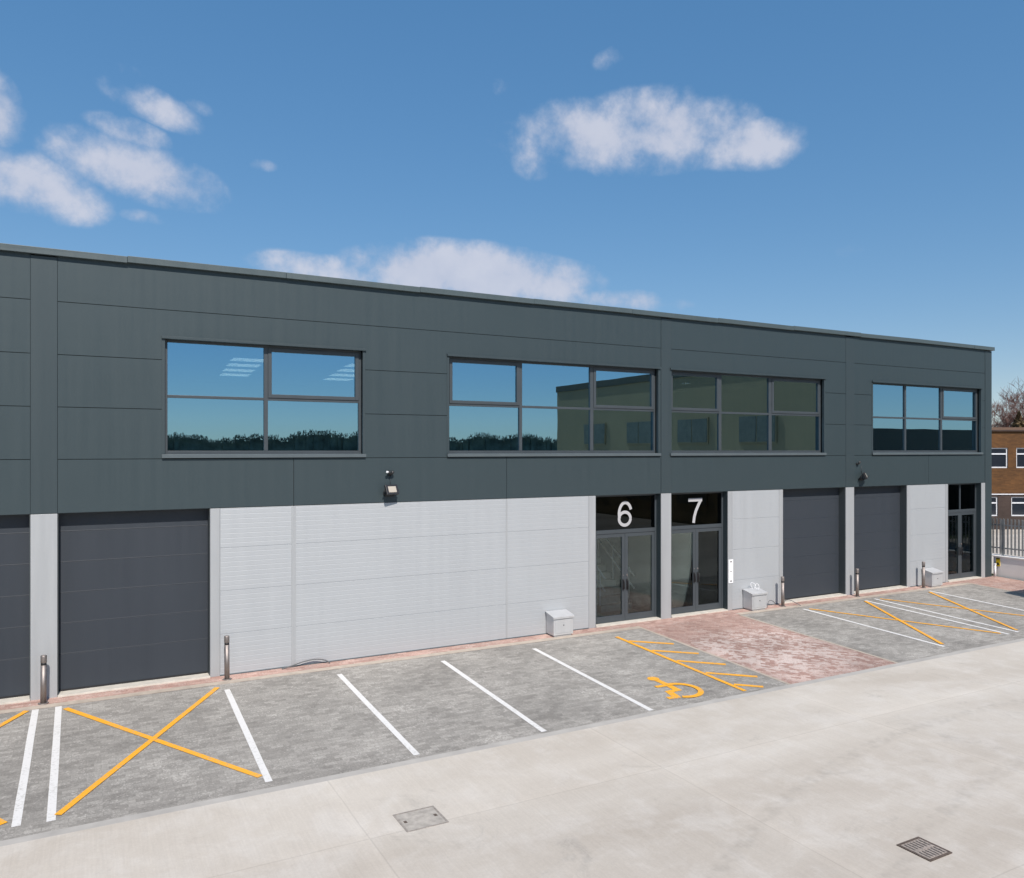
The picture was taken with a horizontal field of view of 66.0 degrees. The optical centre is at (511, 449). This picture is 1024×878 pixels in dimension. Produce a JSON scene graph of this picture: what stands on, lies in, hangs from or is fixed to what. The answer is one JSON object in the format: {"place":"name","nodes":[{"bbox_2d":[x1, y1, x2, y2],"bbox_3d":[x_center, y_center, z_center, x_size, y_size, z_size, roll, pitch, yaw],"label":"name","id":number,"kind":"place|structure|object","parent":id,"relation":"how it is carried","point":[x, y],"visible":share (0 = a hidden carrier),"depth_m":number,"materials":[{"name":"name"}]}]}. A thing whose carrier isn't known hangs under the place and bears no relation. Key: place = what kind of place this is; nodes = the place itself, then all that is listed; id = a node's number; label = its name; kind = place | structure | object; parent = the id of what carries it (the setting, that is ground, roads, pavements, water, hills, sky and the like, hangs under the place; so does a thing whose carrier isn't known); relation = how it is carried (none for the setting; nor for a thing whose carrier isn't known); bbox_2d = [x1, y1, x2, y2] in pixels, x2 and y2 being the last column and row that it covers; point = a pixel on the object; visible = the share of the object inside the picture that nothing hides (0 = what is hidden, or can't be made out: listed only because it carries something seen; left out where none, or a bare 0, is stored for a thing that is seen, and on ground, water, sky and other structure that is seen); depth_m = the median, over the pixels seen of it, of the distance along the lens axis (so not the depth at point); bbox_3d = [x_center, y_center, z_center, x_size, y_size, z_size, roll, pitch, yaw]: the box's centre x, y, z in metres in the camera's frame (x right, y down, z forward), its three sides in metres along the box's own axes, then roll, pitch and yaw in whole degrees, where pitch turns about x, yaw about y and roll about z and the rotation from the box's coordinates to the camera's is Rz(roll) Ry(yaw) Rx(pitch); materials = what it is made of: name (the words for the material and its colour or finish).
{"place":"outdoors","nodes":[
{"label":"outdoors","id":0,"kind":"place"},
{"bbox_2d":[0,628,789,840],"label":"grey paving","id":1,"kind":"structure","parent":0,"point":[310,725],"depth_m":13.90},
{"bbox_2d":[0,711,27,824],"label":"yellow cross","id":2,"kind":"object","parent":1,"relation":"on","point":[2,821],"visible":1,"depth_m":13.52,"materials":[{"name":"paint"}]},
{"bbox_2d":[11,709,38,826],"bbox_3d":[-7.417,4.718,12.065,0.114,0.171,4.560,0,0,-28],"label":"parking line","id":3,"kind":"object","parent":1,"relation":"on","point":[20,800],"visible":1,"depth_m":11.58,"materials":[{"name":"white paint"}]},
{"bbox_2d":[46,706,61,821],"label":"parking line","id":4,"kind":"object","parent":1,"relation":"on","point":[52,796],"visible":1,"depth_m":11.73,"materials":[{"name":"white paint"}]},
{"bbox_2d":[54,687,261,814],"bbox_3d":[-5.857,4.714,12.867,2.664,0.168,4.362,0,0,-28],"label":"yellow cross","id":5,"kind":"object","parent":1,"relation":"on","point":[70,804],"visible":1,"depth_m":12.47,"materials":[{"name":"paint"}]},
{"bbox_2d":[224,689,271,781],"bbox_3d":[-4.524,4.727,13.360,0.108,0.163,4.351,0,0,-27],"label":"parking line","id":6,"kind":"object","parent":1,"relation":"on","point":[253,747],"visible":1,"depth_m":12.96,"materials":[{"name":"white paint"}]},
{"bbox_2d":[337,674,418,754],"bbox_3d":[-2.541,4.728,14.390,0.108,0.166,4.420,0,0,-28],"label":"parking line","id":7,"kind":"object","parent":1,"relation":"on","point":[395,732],"visible":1,"depth_m":13.98,"materials":[{"name":"white paint"}]},
{"bbox_2d":[441,661,545,731],"bbox_3d":[-0.488,4.731,15.430,0.110,0.166,4.420,0,0,-28],"label":"parking line","id":8,"kind":"object","parent":1,"relation":"on","point":[518,713],"visible":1,"depth_m":15.08,"materials":[{"name":"white paint"}]},
{"bbox_2d":[533,648,652,710],"bbox_3d":[1.545,4.731,16.517,0.110,0.165,4.400,0,0,-28],"label":"parking line","id":9,"kind":"object","parent":1,"relation":"on","point":[600,683],"visible":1,"depth_m":16.16,"materials":[{"name":"white paint"}]},
{"bbox_2d":[647,677,703,698],"bbox_3d":[3.324,4.779,15.922,0.892,0.048,1.341,0,0,-11],"label":"wheelchair symbol","id":10,"kind":"object","parent":1,"relation":"on","point":[672,694],"visible":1,"depth_m":15.81,"materials":[{"name":"yellow paint"}]},
{"bbox_2d":[616,636,763,690],"bbox_3d":[4.018,4.728,17.880,1.013,0.169,4.391,0,0,-28],"label":"hatched strip","id":11,"kind":"object","parent":1,"relation":"on","point":[694,669],"visible":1,"depth_m":17.54,"materials":[{"name":"yellow paint"}]},
{"bbox_2d":[636,626,789,684],"bbox_3d":[4.495,4.722,18.450,0.080,0.191,5.100,0,0,-28],"label":"paving edging","id":12,"kind":"object","parent":1,"relation":"on","point":[715,656],"visible":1,"depth_m":18.08,"materials":[{"name":"grey concrete"}]},
{"bbox_2d":[0,581,967,713],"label":"red footway","id":13,"kind":"structure","parent":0,"point":[668,621],"depth_m":17.91,"materials":[{"name":"red brick"}]},
{"bbox_2d":[38,655,48,704],"bbox_3d":[-8.552,4.201,14.396,0.180,0.912,0.180,0,0,18],"label":"bollard","id":14,"kind":"object","parent":13,"relation":"on","point":[43,679],"visible":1,"depth_m":14.36,"materials":[{"name":"silver metal"}]},
{"bbox_2d":[222,635,231,679],"bbox_3d":[-5.750,4.201,15.906,0.180,0.912,0.180,0,0,26],"label":"bollard","id":15,"kind":"object","parent":13,"relation":"on","point":[226,659],"visible":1,"depth_m":15.87,"materials":[{"name":"silver metal"}]},
{"bbox_2d":[282,659,329,668],"bbox_3d":[-4.397,4.555,16.846,1.031,0.134,0.070,0,0,-27],"label":"cable","id":16,"kind":"object","parent":13,"relation":"on","point":[305,661],"visible":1,"depth_m":16.85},
{"bbox_2d":[0,626,638,713],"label":"paving edging","id":17,"kind":"object","parent":13,"relation":"on","point":[251,678],"visible":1,"depth_m":16.32,"materials":[{"name":"grey concrete"}]},
{"bbox_2d":[545,609,574,636],"bbox_3d":[1.199,4.340,19.724,0.614,0.594,0.394,0,0,-28],"label":"meter box","id":18,"kind":"object","parent":13,"relation":"on","point":[559,623],"visible":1,"depth_m":19.61,"materials":[{"name":"plastic"}]},
{"bbox_2d":[742,587,767,610],"bbox_3d":[7.060,4.340,22.888,0.614,0.594,0.394,0,0,-28],"label":"meter box","id":19,"kind":"object","parent":13,"relation":"on","point":[754,599],"visible":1,"depth_m":22.77,"materials":[{"name":"plastic"}]},
{"bbox_2d":[780,576,785,606],"bbox_3d":[8.013,4.201,23.342,0.180,0.912,0.180,0,-1,-41],"label":"bollard","id":20,"kind":"object","parent":13,"relation":"on","point":[782,594],"visible":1,"depth_m":23.30,"materials":[{"name":"silver metal"}]},
{"bbox_2d":[736,583,970,614],"bbox_3d":[11.139,4.630,24.815,10.820,0.007,0.190,0,0,-28],"label":"paving edging","id":21,"kind":"object","parent":13,"relation":"on","point":[764,610],"visible":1,"depth_m":24.41,"materials":[{"name":"grey concrete"}]},
{"bbox_2d":[855,568,859,596],"bbox_3d":[10.899,4.201,24.894,0.180,0.912,0.180,0,0,30],"label":"bollard","id":22,"kind":"object","parent":13,"relation":"on","point":[857,581],"visible":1,"depth_m":24.85,"materials":[{"name":"silver metal"}]},
{"bbox_2d":[921,561,925,587],"bbox_3d":[13.814,4.201,26.473,0.180,0.912,0.180,0,0,19],"label":"bollard","id":23,"kind":"object","parent":13,"relation":"on","point":[923,574],"visible":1,"depth_m":26.43,"materials":[{"name":"silver metal"}]},
{"bbox_2d":[925,568,943,586],"bbox_3d":[14.293,4.340,26.793,0.614,0.594,0.394,0,0,-28],"label":"meter box","id":24,"kind":"object","parent":13,"relation":"on","point":[933,577],"visible":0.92,"depth_m":26.66,"materials":[{"name":"plastic"}]},
{"bbox_2d":[0,641,1023,877],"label":"concrete yard","id":25,"kind":"structure","parent":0,"point":[861,775],"depth_m":10.67,"materials":[{"name":"grey concrete"}]},
{"bbox_2d":[393,806,448,832],"bbox_3d":[-1.196,4.834,10.321,0.580,0.026,0.540,0,0,-28],"label":"manhole cover","id":26,"kind":"object","parent":25,"relation":"on","point":[419,819],"visible":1,"depth_m":10.32,"materials":[{"name":"metal"}]},
{"bbox_2d":[896,837,951,861],"bbox_3d":[4.981,4.831,9.530,0.420,0.032,0.440,0,0,-28],"label":"drain grate","id":27,"kind":"object","parent":25,"relation":"on","point":[924,849],"visible":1,"depth_m":9.52,"materials":[{"name":"metal"}]},
{"bbox_2d":[0,638,1023,846],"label":"kerb strip","id":28,"kind":"object","parent":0,"point":[189,805],"visible":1,"depth_m":12.29,"materials":[{"name":"concrete"}]},
{"bbox_2d":[0,0,1023,426],"label":"sky","id":29,"kind":"structure","parent":0,"point":[841,165],"materials":[{"name":"blue"}]},
{"bbox_2d":[645,615,894,683],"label":"red path","id":30,"kind":"structure","parent":0,"point":[787,656],"depth_m":18.80,"materials":[{"name":"red brick"}]},
{"bbox_2d":[743,584,1023,662],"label":"grey paving","id":31,"kind":"structure","parent":0,"point":[883,644],"depth_m":21.72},
{"bbox_2d":[740,615,897,662],"bbox_3d":[7.564,4.726,19.965,0.080,0.182,4.850,0,0,-28],"label":"paving edging","id":32,"kind":"object","parent":31,"relation":"on","point":[821,639],"visible":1,"depth_m":19.61,"materials":[{"name":"grey concrete"}]},
{"bbox_2d":[804,609,943,646],"bbox_3d":[9.531,4.721,21.129,0.109,0.160,4.270,0,0,-29],"label":"parking line","id":33,"kind":"object","parent":31,"relation":"on","point":[875,628],"visible":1,"depth_m":20.89,"materials":[{"name":"white paint"}]},
{"bbox_2d":[812,601,1000,643],"bbox_3d":[10.726,4.714,21.819,2.534,0.159,4.122,0,0,-28],"label":"yellow cross","id":34,"kind":"object","parent":31,"relation":"on","point":[902,621],"visible":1,"depth_m":21.61,"materials":[{"name":"paint"}]},
{"bbox_2d":[866,600,1008,633],"bbox_3d":[11.921,4.721,22.419,0.110,0.160,4.270,0,0,-29],"label":"parking line","id":35,"kind":"object","parent":31,"relation":"on","point":[939,617],"visible":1,"depth_m":22.14,"materials":[{"name":"white paint"}]},
{"bbox_2d":[876,599,1018,631],"bbox_3d":[12.324,4.720,22.682,0.109,0.162,4.310,0,0,-29],"label":"parking line","id":36,"kind":"object","parent":31,"relation":"on","point":[950,616],"visible":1,"depth_m":22.40,"materials":[{"name":"white paint"}]},
{"bbox_2d":[880,592,1023,629],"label":"yellow cross","id":37,"kind":"object","parent":31,"relation":"on","point":[966,608],"visible":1,"depth_m":23.31,"materials":[{"name":"paint"}]},
{"bbox_2d":[931,591,1023,610],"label":"parking line","id":38,"kind":"object","parent":31,"relation":"on","point":[977,600],"visible":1,"depth_m":24.45,"materials":[{"name":"white paint"}]},
{"bbox_2d":[960,576,1023,592],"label":"red path","id":39,"kind":"structure","parent":0,"point":[1006,583],"depth_m":27.53,"materials":[{"name":"red brick"}]},
{"bbox_2d":[992,529,1021,573],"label":"side yard","id":40,"kind":"structure","parent":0,"point":[1009,543],"depth_m":39.48,"materials":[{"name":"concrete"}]},
{"bbox_2d":[992,427,1023,528],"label":"brick building","id":41,"kind":"structure","parent":40,"relation":"on","point":[1007,472],"depth_m":46.00,"materials":[{"name":"brown brick"}]},
{"bbox_2d":[992,497,996,515],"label":"window","id":42,"kind":"structure","parent":41,"relation":"in","point":[994,499],"depth_m":46.10,"materials":[{"name":"white plastic"}]},
{"bbox_2d":[992,448,1006,467],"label":"window","id":43,"kind":"structure","parent":41,"relation":"in","point":[999,455],"depth_m":46.10,"materials":[{"name":"white plastic"}]},
{"bbox_2d":[1011,497,1023,515],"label":"window","id":44,"kind":"structure","parent":41,"relation":"in","point":[1017,503],"depth_m":46.10,"materials":[{"name":"white plastic"}]},
{"bbox_2d":[1016,448,1023,467],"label":"window","id":45,"kind":"structure","parent":41,"relation":"in","point":[1019,451],"depth_m":46.10,"materials":[{"name":"white plastic"}]},
{"bbox_2d":[992,391,1023,426],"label":"bare tree","id":46,"kind":"object","parent":40,"relation":"on","point":[1010,418],"visible":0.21,"depth_m":59.10,"materials":[{"name":"brown plant"}]},
{"bbox_2d":[993,388,1023,426],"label":"bare tree","id":47,"kind":"object","parent":40,"relation":"on","point":[1016,410],"visible":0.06,"depth_m":61.04,"materials":[{"name":"brown plant"}]},
{"bbox_2d":[994,378,1023,422],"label":"bare tree","id":48,"kind":"object","parent":40,"relation":"on","point":[1017,399],"visible":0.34,"depth_m":67.33,"materials":[{"name":"brown plant"}]},
{"bbox_2d":[1011,411,1023,426],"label":"conifer","id":49,"kind":"object","parent":40,"relation":"on","point":[1018,421],"visible":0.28,"depth_m":58.34,"materials":[{"name":"green plant"}]},
{"bbox_3d":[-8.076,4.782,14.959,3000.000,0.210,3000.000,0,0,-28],"label":"ground","id":50,"kind":"structure","parent":0,"visible":0},
{"bbox_2d":[0,243,994,704],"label":"industrial building","id":51,"kind":"structure","parent":50,"relation":"on","point":[198,461],"depth_m":18.10,"materials":[{"name":"paint"}]},
{"bbox_2d":[0,514,30,698],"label":"roller door","id":52,"kind":"structure","parent":51,"relation":"in","point":[14,529],"depth_m":14.62,"materials":[{"name":"paint"}]},
{"bbox_2d":[58,508,209,692],"bbox_3d":[-7.387,2.885,15.514,2.680,3.408,0.298,0,0,-28],"label":"roller door","id":53,"kind":"structure","parent":51,"relation":"in","point":[134,586],"depth_m":15.56,"materials":[{"name":"paint"}]},
{"bbox_2d":[162,336,366,457],"bbox_3d":[-5.122,-1.046,16.635,4.170,2.415,0.247,0,0,-28],"label":"window","id":54,"kind":"structure","parent":51,"relation":"in","point":[221,398],"depth_m":16.62,"materials":[{"name":"glass"}]},
{"bbox_2d":[383,476,398,496],"bbox_3d":[-2.712,0.812,17.696,0.354,0.490,0.273,0,0,-28],"label":"floodlight","id":55,"kind":"object","parent":51,"relation":"attached to","point":[390,490],"visible":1,"depth_m":17.65,"materials":[{"name":"black metal"}]},
{"bbox_2d":[446,354,660,456],"bbox_3d":[1.222,-1.046,20.060,6.330,2.415,0.247,0,0,-28],"label":"window","id":56,"kind":"structure","parent":51,"relation":"in","point":[520,406],"depth_m":20.00,"materials":[{"name":"glass"}]},
{"bbox_2d":[728,559,732,582],"bbox_3d":[6.303,3.497,22.706,0.175,0.680,0.020,0,0,-28],"label":"wall plate","id":57,"kind":"object","parent":51,"relation":"attached to","point":[730,571],"depth_m":22.70,"materials":[{"name":"white plastic"}]},
{"bbox_2d":[670,368,826,455],"bbox_3d":[7.021,-1.046,23.191,6.190,2.415,0.247,0,0,-28],"label":"window","id":58,"kind":"structure","parent":51,"relation":"in","point":[777,414],"depth_m":23.17,"materials":[{"name":"glass"}]},
{"bbox_2d":[782,487,844,599],"bbox_3d":[9.293,2.885,24.519,2.770,3.408,0.298,0,0,-28],"label":"roller door","id":59,"kind":"structure","parent":51,"relation":"in","point":[813,518],"depth_m":24.70,"materials":[{"name":"paint"}]},
{"bbox_2d":[859,465,868,480],"bbox_3d":[11.268,0.742,25.268,0.282,0.490,0.350,0,0,33],"label":"floodlight","id":60,"kind":"object","parent":51,"relation":"attached to","point":[864,476],"visible":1,"depth_m":25.20,"materials":[{"name":"black metal"}]},
{"bbox_2d":[854,485,905,590],"bbox_3d":[12.021,2.885,25.991,2.630,3.408,0.298,0,0,-28],"label":"roller door","id":61,"kind":"structure","parent":51,"relation":"in","point":[879,511],"depth_m":26.21,"materials":[{"name":"paint"}]},
{"bbox_2d":[872,380,982,454],"bbox_3d":[14.299,-1.046,27.119,6.010,2.415,0.247,0,0,-28],"label":"window","id":62,"kind":"structure","parent":51,"relation":"in","point":[923,419],"depth_m":27.15,"materials":[{"name":"glass"}]},
{"bbox_2d":[992,554,1023,580],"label":"boundary wall","id":63,"kind":"structure","parent":50,"relation":"on","point":[1011,567],"depth_m":28.51,"materials":[{"name":"white paint"}]},
{"bbox_2d":[996,558,999,565],"bbox_3d":[17.787,4.107,28.857,0.017,0.300,0.137,0,0,-28],"label":"warning sign","id":64,"kind":"object","parent":63,"relation":"attached to","point":[998,561],"visible":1,"depth_m":28.84,"materials":[{"name":"yellow plastic"}]},
{"bbox_2d":[992,518,1023,556],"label":"palisade fence","id":65,"kind":"object","parent":63,"relation":"on","point":[1003,525],"visible":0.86,"depth_m":28.68,"materials":[{"name":"metal"}]}
]}

